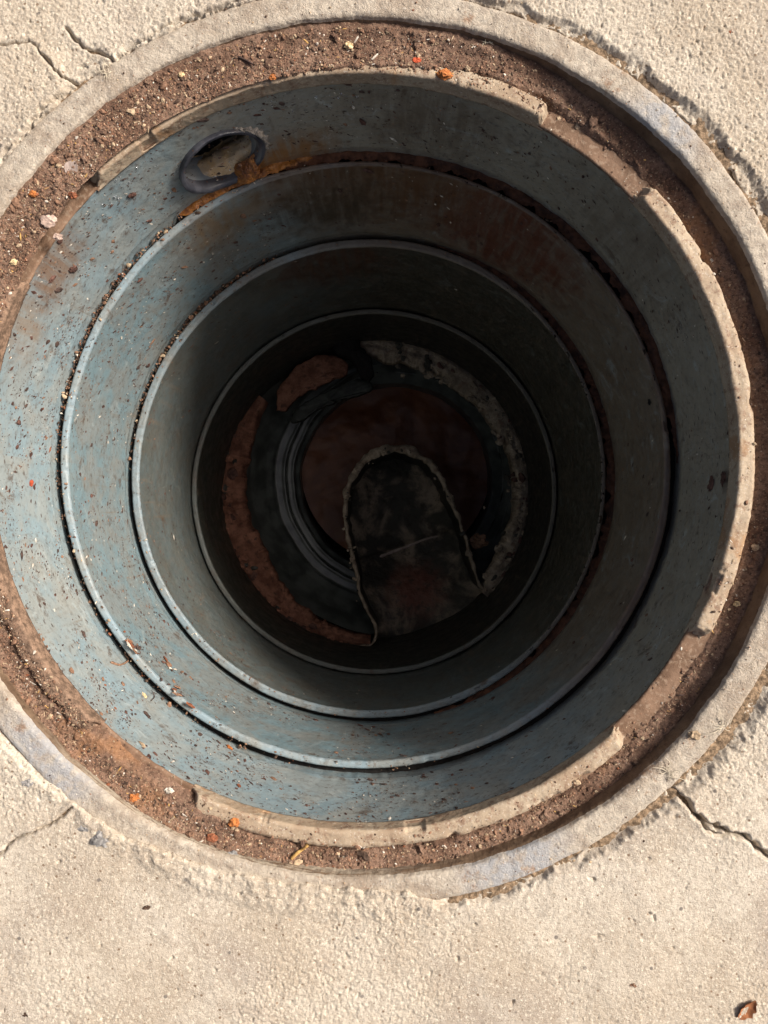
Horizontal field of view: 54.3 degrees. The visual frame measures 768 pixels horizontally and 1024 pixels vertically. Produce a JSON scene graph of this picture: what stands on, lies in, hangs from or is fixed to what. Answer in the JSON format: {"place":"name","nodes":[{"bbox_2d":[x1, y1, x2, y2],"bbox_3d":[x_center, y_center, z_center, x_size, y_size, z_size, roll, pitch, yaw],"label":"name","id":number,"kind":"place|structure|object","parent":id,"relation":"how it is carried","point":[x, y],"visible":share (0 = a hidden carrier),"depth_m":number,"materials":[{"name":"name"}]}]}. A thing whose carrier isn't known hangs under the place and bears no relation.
{"place":"outdoors","nodes":[
{"label":"outdoors","id":0,"kind":"place"},
{"bbox_2d":[53,233,62,240],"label":"pebble","id":1,"kind":"object","parent":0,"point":[57,236],"visible":1,"depth_m":0.58,"materials":[{"name":"pink stone"}]},
{"bbox_2d":[0,0,767,1023],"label":"concrete paving","id":2,"kind":"structure","parent":0,"point":[668,916],"depth_m":0.57,"materials":[{"name":"beige concrete"}]},
{"bbox_2d":[21,779,33,787],"bbox_3d":[-0.269,0.204,0.567,0.012,0.006,0.010,21,90,0],"label":"stone","id":3,"kind":"object","parent":2,"relation":"on","point":[27,784],"visible":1,"depth_m":0.56,"materials":[{"name":"stone"}]},
{"bbox_2d":[77,825,88,831],"bbox_3d":[-0.227,0.239,0.567,0.011,0.005,0.007,0,90,0],"label":"stone","id":4,"kind":"object","parent":2,"relation":"on","point":[82,829],"visible":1,"depth_m":0.56,"materials":[{"name":"stone"}]},
{"bbox_2d":[90,830,108,847],"bbox_3d":[-0.213,0.247,0.566,0.016,0.009,0.016,29,90,0],"label":"stone","id":5,"kind":"object","parent":2,"relation":"on","point":[98,839],"visible":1,"depth_m":0.56,"materials":[{"name":"stone"}]},
{"bbox_2d":[142,905,150,909],"bbox_3d":[-0.180,0.299,0.567,0.007,0.003,0.005,0,90,0],"label":"crumb","id":6,"kind":"object","parent":2,"relation":"on","point":[147,907],"visible":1,"depth_m":0.57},
{"bbox_2d":[5,2,758,922],"bbox_3d":[-0.009,-0.051,0.574,0.762,0.019,0.760,0,90,0],"label":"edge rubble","id":7,"kind":"object","parent":2,"relation":"on","point":[687,774],"visible":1,"depth_m":0.57,"materials":[{"name":"beige stone"}]},
{"bbox_2d":[3,0,767,902],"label":"joint soil","id":8,"kind":"structure","parent":2,"relation":"on","point":[751,698],"depth_m":0.57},
{"bbox_2d":[738,1000,756,1019],"bbox_3d":[0.274,0.375,0.565,0.012,0.004,0.019,39,96,-8],"label":"leaf","id":9,"kind":"object","parent":2,"relation":"on","point":[751,1010],"visible":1,"depth_m":0.56,"materials":[{"name":"brown plant"}]},
{"bbox_2d":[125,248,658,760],"bbox_3d":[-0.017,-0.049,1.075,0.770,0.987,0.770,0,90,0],"label":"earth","id":10,"kind":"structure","parent":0,"point":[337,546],"depth_m":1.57,"materials":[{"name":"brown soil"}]},
{"bbox_2d":[223,315,551,645],"bbox_3d":[0.008,-0.032,1.363,0.576,0.211,0.613,0,90,0],"label":"pit base","id":11,"kind":"object","parent":10,"relation":"in","point":[288,471],"visible":0.82,"depth_m":1.39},
{"bbox_2d":[222,421,342,642],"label":"crust crumbs","id":12,"kind":"object","parent":11,"relation":"on","point":[276,598],"visible":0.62,"depth_m":1.26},
{"bbox_2d":[276,355,348,411],"bbox_3d":[-0.130,-0.225,1.268,0.144,0.017,0.057,-31,90,0],"label":"broken plate","id":13,"kind":"object","parent":11,"relation":"in","point":[315,372],"visible":1,"depth_m":1.26,"materials":[{"name":"brown metal"}]},
{"bbox_2d":[290,378,372,423],"bbox_3d":[-0.093,-0.193,1.282,0.154,0.019,0.031,-23,90,0],"label":"dark bar","id":14,"kind":"object","parent":11,"relation":"in","point":[357,387],"visible":0.99,"depth_m":1.27,"materials":[{"name":"black metal"}]},
{"bbox_2d":[192,309,556,673],"bbox_3d":[-0.014,-0.030,1.244,0.533,0.308,0.533,0,90,0],"label":"riser ring","id":15,"kind":"object","parent":11,"relation":"on","point":[262,371],"visible":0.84,"depth_m":1.16,"materials":[{"name":"grey metal"}]},
{"bbox_2d":[130,238,614,720],"bbox_3d":[-0.015,-0.038,0.990,0.568,0.256,0.568,0,90,0],"label":"riser ring","id":16,"kind":"object","parent":15,"relation":"on","point":[528,353],"visible":0.98,"depth_m":0.94,"materials":[{"name":"grey metal"}]},
{"bbox_2d":[128,243,321,469],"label":"slot crumbs","id":17,"kind":"object","parent":16,"relation":"on","point":[199,308],"visible":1,"depth_m":0.86,"materials":[{"name":"brown soil"}]},
{"bbox_2d":[135,239,580,715],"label":"ledge crumbs","id":18,"kind":"object","parent":16,"relation":"on","point":[146,539],"visible":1,"depth_m":0.86,"materials":[{"name":"brown soil"}]},
{"bbox_2d":[59,151,678,772],"bbox_3d":[-0.017,-0.046,0.796,0.593,0.184,0.594,0,90,0],"label":"riser ring","id":19,"kind":"object","parent":16,"relation":"on","point":[537,261],"visible":1,"depth_m":0.76,"materials":[{"name":"grey metal"}]},
{"bbox_2d":[110,654,128,665],"bbox_3d":[-0.245,0.139,0.696,0.006,0.038,0.007,0,90,0],"label":"rootlet","id":20,"kind":"object","parent":19,"relation":"on","point":[114,663],"visible":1,"depth_m":0.69,"materials":[{"name":"brown plant"}]},
{"bbox_2d":[55,200,201,558],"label":"slot crumbs","id":21,"kind":"object","parent":19,"relation":"on","point":[68,387],"visible":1,"depth_m":0.71,"materials":[{"name":"brown soil"}]},
{"bbox_2d":[124,631,140,653],"bbox_3d":[-0.239,0.124,0.709,0.002,0.024,0.028,-36,90,0],"label":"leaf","id":22,"kind":"object","parent":19,"relation":"on","point":[130,642],"visible":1,"depth_m":0.71,"materials":[{"name":"brown plant"}]},
{"bbox_2d":[162,656,176,670],"bbox_3d":[-0.216,0.152,0.750,0.014,0.017,0.014,0,90,0],"label":"debris clump","id":23,"kind":"object","parent":19,"relation":"attached to","point":[168,664],"visible":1,"depth_m":0.75,"materials":[{"name":"brown plant"}]},
{"bbox_2d":[160,677,194,707],"bbox_3d":[-0.194,0.171,0.709,0.044,0.024,0.002,39,90,0],"label":"debris clump","id":24,"kind":"object","parent":19,"relation":"on","point":[181,695],"visible":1,"depth_m":0.70,"materials":[{"name":"brown plant"}]},
{"bbox_2d":[56,239,472,770],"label":"slot crumbs","id":25,"kind":"object","parent":19,"relation":"on","point":[169,705],"visible":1,"depth_m":0.71,"materials":[{"name":"brown soil"}]},
{"bbox_2d":[61,163,650,766],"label":"ledge crumbs","id":26,"kind":"object","parent":19,"relation":"on","point":[65,447],"visible":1,"depth_m":0.70,"materials":[{"name":"brown soil"}]},
{"bbox_2d":[0,84,728,821],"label":"riser ring","id":27,"kind":"object","parent":19,"relation":"on","point":[614,220],"visible":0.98,"depth_m":0.65,"materials":[{"name":"grey metal"}]},
{"bbox_2d":[48,275,55,282],"bbox_3d":[-0.274,-0.192,0.618,0.005,0.007,0.008,0,90,0],"label":"wall flake","id":28,"kind":"object","parent":27,"relation":"attached to","point":[52,278],"depth_m":0.62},
{"bbox_2d":[68,265,77,272],"bbox_3d":[-0.264,-0.207,0.637,0.006,0.012,0.007,0,90,0],"label":"wall flake","id":29,"kind":"object","parent":27,"relation":"attached to","point":[73,269],"depth_m":0.64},
{"bbox_2d":[128,192,136,197],"bbox_3d":[-0.212,-0.267,0.631,0.007,0.009,0.006,0,90,0],"label":"wall flake","id":30,"kind":"object","parent":27,"relation":"attached to","point":[132,195],"depth_m":0.63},
{"bbox_2d":[32,90,358,320],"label":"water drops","id":31,"kind":"object","parent":27,"relation":"attached to","point":[223,162],"visible":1,"depth_m":0.61,"materials":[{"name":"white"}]},
{"bbox_2d":[179,126,270,193],"bbox_3d":[-0.180,-0.388,0.661,0.124,0.124,0.194,-25,90,0],"label":"inlet pipe","id":32,"kind":"object","parent":27,"relation":"attached to","point":[199,155],"visible":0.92,"depth_m":0.69,"materials":[{"name":"plastic"}]},
{"bbox_2d":[6,84,715,818],"bbox_3d":[-0.018,-0.046,0.646,0.590,0.110,0.590,0,90,0],"label":"wall crust","id":33,"kind":"object","parent":27,"relation":"attached to","point":[362,122],"depth_m":0.64,"materials":[{"name":"brown soil"}]},
{"bbox_2d":[0,84,727,821],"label":"rust flakes","id":34,"kind":"object","parent":27,"relation":"attached to","point":[54,416],"visible":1,"depth_m":0.64,"materials":[{"name":"brown metal"}]},
{"bbox_2d":[0,0,767,899],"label":"manhole frame","id":35,"kind":"object","parent":27,"relation":"on","point":[716,192],"visible":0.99,"depth_m":0.57,"materials":[{"name":"concrete"}]},
{"bbox_2d":[98,60,110,78],"bbox_3d":[-0.212,-0.333,0.567,0.010,0.002,0.016,-37,90,0],"label":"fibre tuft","id":36,"kind":"object","parent":35,"relation":"on","point":[104,70],"visible":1,"depth_m":0.57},
{"bbox_2d":[228,818,239,826],"bbox_3d":[-0.116,0.240,0.578,0.009,0.004,0.008,0,90,0],"label":"rust nugget","id":37,"kind":"object","parent":35,"relation":"on","point":[232,822],"visible":1,"depth_m":0.58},
{"bbox_2d":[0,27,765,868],"bbox_3d":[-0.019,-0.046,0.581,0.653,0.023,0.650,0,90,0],"label":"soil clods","id":38,"kind":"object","parent":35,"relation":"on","point":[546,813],"visible":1,"depth_m":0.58,"materials":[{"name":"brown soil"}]},
{"bbox_2d":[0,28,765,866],"bbox_3d":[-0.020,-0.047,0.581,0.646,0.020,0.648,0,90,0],"label":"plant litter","id":39,"kind":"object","parent":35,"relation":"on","point":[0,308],"visible":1,"depth_m":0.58,"materials":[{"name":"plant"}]},
{"bbox_2d":[0,22,767,869],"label":"soil bed","id":40,"kind":"object","parent":35,"relation":"in","point":[682,198],"visible":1,"depth_m":0.58,"materials":[{"name":"brown soil"}]},
{"bbox_2d":[9,259,17,264],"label":"pebble","id":41,"kind":"object","parent":40,"relation":"on","point":[13,262],"visible":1,"depth_m":0.57,"materials":[{"name":"beige stone"}]},
{"bbox_2d":[28,190,36,197],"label":"pebble","id":42,"kind":"object","parent":40,"relation":"on","point":[32,193],"visible":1,"depth_m":0.57,"materials":[{"name":"orange stone"}]},
{"bbox_2d":[40,215,56,227],"bbox_3d":[-0.257,-0.223,0.575,0.013,0.005,0.011,0,90,0],"label":"pebble","id":43,"kind":"object","parent":40,"relation":"on","point":[48,221],"visible":1,"depth_m":0.57,"materials":[{"name":"pink stone"}]},
{"bbox_2d":[64,161,77,172],"bbox_3d":[-0.240,-0.264,0.575,0.010,0.003,0.010,-16,90,0],"label":"pebble","id":44,"kind":"object","parent":40,"relation":"on","point":[68,165],"visible":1,"depth_m":0.57,"materials":[{"name":"pink stone"}]},
{"bbox_2d":[68,192,77,199],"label":"pebble","id":45,"kind":"object","parent":40,"relation":"on","point":[73,195],"visible":1,"depth_m":0.57,"materials":[{"name":"stone"}]},
{"bbox_2d":[130,793,139,801],"bbox_3d":[-0.192,0.221,0.578,0.008,0.004,0.007,0,90,0],"label":"rust nugget","id":46,"kind":"object","parent":40,"relation":"on","point":[133,797],"visible":1,"depth_m":0.58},
{"bbox_2d":[164,787,173,793],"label":"pebble","id":47,"kind":"object","parent":40,"relation":"on","point":[169,790],"visible":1,"depth_m":0.58,"materials":[{"name":"white stone"}]},
{"bbox_2d":[206,833,217,842],"bbox_3d":[-0.133,0.251,0.577,0.010,0.005,0.007,0,90,0],"label":"rust nugget","id":48,"kind":"object","parent":40,"relation":"on","point":[212,837],"visible":1,"depth_m":0.58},
{"bbox_2d":[228,850,237,854],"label":"pebble","id":49,"kind":"object","parent":40,"relation":"on","point":[234,852],"visible":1,"depth_m":0.57,"materials":[{"name":"stone"}]},
{"bbox_2d":[238,56,252,63],"bbox_3d":[-0.106,-0.347,0.575,0.012,0.002,0.007,0,90,0],"label":"twig","id":50,"kind":"object","parent":40,"relation":"on","point":[244,59],"visible":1,"depth_m":0.57,"materials":[{"name":"brown plant"}]},
{"bbox_2d":[268,74,275,79],"bbox_3d":[-0.086,-0.334,0.576,0.006,0.003,0.005,0,90,0],"label":"rust chip","id":51,"kind":"object","parent":40,"relation":"on","point":[272,77],"visible":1,"depth_m":0.57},
{"bbox_2d":[290,844,308,859],"bbox_3d":[-0.065,0.263,0.580,0.014,0.006,0.013,0,90,0],"label":"straw","id":52,"kind":"object","parent":40,"relation":"on","point":[295,854],"visible":1,"depth_m":0.58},
{"bbox_2d":[344,41,353,49],"bbox_3d":[-0.027,-0.359,0.576,0.008,0.005,0.006,0,90,0],"label":"pebble","id":53,"kind":"object","parent":40,"relation":"on","point":[348,45],"visible":1,"depth_m":0.57,"materials":[{"name":"beige stone"}]},
{"bbox_2d":[412,57,420,62],"bbox_3d":[0.025,-0.349,0.578,0.008,0.003,0.005,0,90,0],"label":"rust chip","id":54,"kind":"object","parent":40,"relation":"on","point":[416,59],"visible":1,"depth_m":0.58,"materials":[{"name":"metal"}]},
{"bbox_2d":[733,601,740,606],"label":"pebble","id":55,"kind":"object","parent":40,"relation":"on","point":[736,603],"visible":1,"depth_m":0.59,"materials":[{"name":"beige stone"}]},
{"bbox_2d":[751,543,758,550],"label":"pebble","id":56,"kind":"object","parent":40,"relation":"on","point":[754,547],"visible":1,"depth_m":0.59,"materials":[{"name":"beige stone"}]},
{"bbox_2d":[1,2,767,898],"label":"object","id":57,"kind":"object","parent":35,"relation":"on","point":[649,122],"visible":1,"depth_m":0.57,"materials":[{"name":"brown stone"}]},
{"bbox_2d":[436,68,452,79],"bbox_3d":[0.047,-0.337,0.578,0.012,0.009,0.010,42,90,0],"label":"rust nugget","id":58,"kind":"object","parent":35,"relation":"on","point":[444,74],"visible":1,"depth_m":0.58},
{"bbox_2d":[652,757,684,780],"bbox_3d":[0.217,0.196,0.566,0.026,0.003,0.014,41,90,0],"label":"fibre tuft","id":59,"kind":"object","parent":35,"relation":"on","point":[668,771],"visible":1,"depth_m":0.57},
{"bbox_2d":[687,731,700,739],"bbox_3d":[0.235,0.169,0.567,0.010,0.004,0.007,0,90,0],"label":"crumb","id":60,"kind":"object","parent":35,"relation":"on","point":[695,735],"visible":1,"depth_m":0.57,"materials":[{"name":"beige stone"}]},
{"bbox_2d":[705,711,731,736],"bbox_3d":[0.255,0.163,0.566,0.015,0.002,0.022,35,90,0],"label":"fibre tuft","id":61,"kind":"object","parent":35,"relation":"on","point":[720,728],"visible":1,"depth_m":0.57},
{"bbox_2d":[707,475,713,490],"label":"wall scab","id":62,"kind":"structure","parent":27,"relation":"attached to","point":[710,484],"depth_m":0.63,"materials":[{"name":"brown"}]},
{"bbox_2d":[720,471,725,486],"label":"wall scab","id":63,"kind":"structure","parent":27,"relation":"attached to","point":[723,478],"depth_m":0.61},
{"bbox_2d":[72,171,659,759],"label":"rust flakes","id":64,"kind":"object","parent":19,"relation":"attached to","point":[130,411],"visible":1,"depth_m":0.77,"materials":[{"name":"brown metal"}]},
{"bbox_2d":[72,169,661,757],"bbox_3d":[-0.016,-0.042,0.780,0.564,0.147,0.569,0,90,0],"label":"wall crust","id":65,"kind":"object","parent":19,"relation":"attached to","point":[140,385],"depth_m":0.77,"materials":[{"name":"brown soil"}]},
{"bbox_2d":[146,254,596,708],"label":"rust flakes","id":66,"kind":"object","parent":16,"relation":"attached to","point":[171,485],"visible":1,"depth_m":0.92,"materials":[{"name":"brown metal"}]},
{"bbox_2d":[342,445,472,600],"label":"crust crumbs","id":67,"kind":"object","parent":11,"relation":"in","point":[450,501],"visible":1,"depth_m":1.27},
{"bbox_2d":[380,536,437,557],"bbox_3d":[0.045,0.062,1.375,0.114,0.007,0.007,-21,90,0],"label":"cross root","id":68,"kind":"object","parent":11,"relation":"on","point":[398,549],"visible":1,"depth_m":1.37,"materials":[{"name":"brown plant"}]},
{"bbox_2d":[394,341,527,593],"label":"crust crumbs","id":69,"kind":"object","parent":11,"relation":"on","point":[491,578],"visible":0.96,"depth_m":1.26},
{"bbox_2d":[468,533,488,548],"bbox_3d":[0.163,0.051,1.297,0.032,0.023,0.028,-30,90,0],"label":"stone","id":70,"kind":"object","parent":11,"relation":"in","point":[476,541],"visible":1,"depth_m":1.29,"materials":[{"name":"brown stone"}]}
]}

